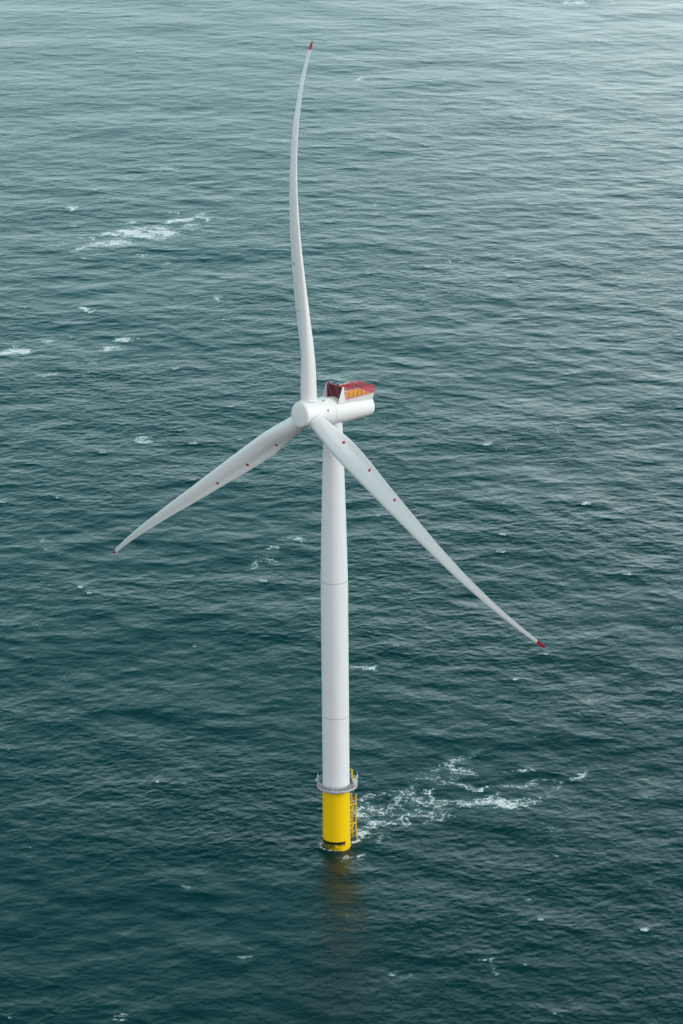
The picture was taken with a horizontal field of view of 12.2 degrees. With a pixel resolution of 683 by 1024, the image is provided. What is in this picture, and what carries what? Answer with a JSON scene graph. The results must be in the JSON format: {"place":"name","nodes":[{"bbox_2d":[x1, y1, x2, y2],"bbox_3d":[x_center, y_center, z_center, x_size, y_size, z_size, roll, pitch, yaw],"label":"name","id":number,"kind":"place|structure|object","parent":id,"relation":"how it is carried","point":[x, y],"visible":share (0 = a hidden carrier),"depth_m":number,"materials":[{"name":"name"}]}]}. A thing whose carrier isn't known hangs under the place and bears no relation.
{"place":"outdoors","nodes":[
{"label":"outdoors","id":0,"kind":"place"},
{"bbox_2d":[0,0,682,1023],"bbox_3d":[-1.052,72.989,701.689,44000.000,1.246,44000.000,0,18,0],"label":"sea water","id":1,"kind":"structure","parent":0,"point":[490,200],"depth_m":924.93,"materials":[{"name":"teal liquid"}]},
{"bbox_2d":[113,41,544,850],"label":"wind turbine","id":2,"kind":"object","parent":1,"relation":"in","point":[329,411],"visible":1,"depth_m":675.76,"materials":[{"name":"white metal"}]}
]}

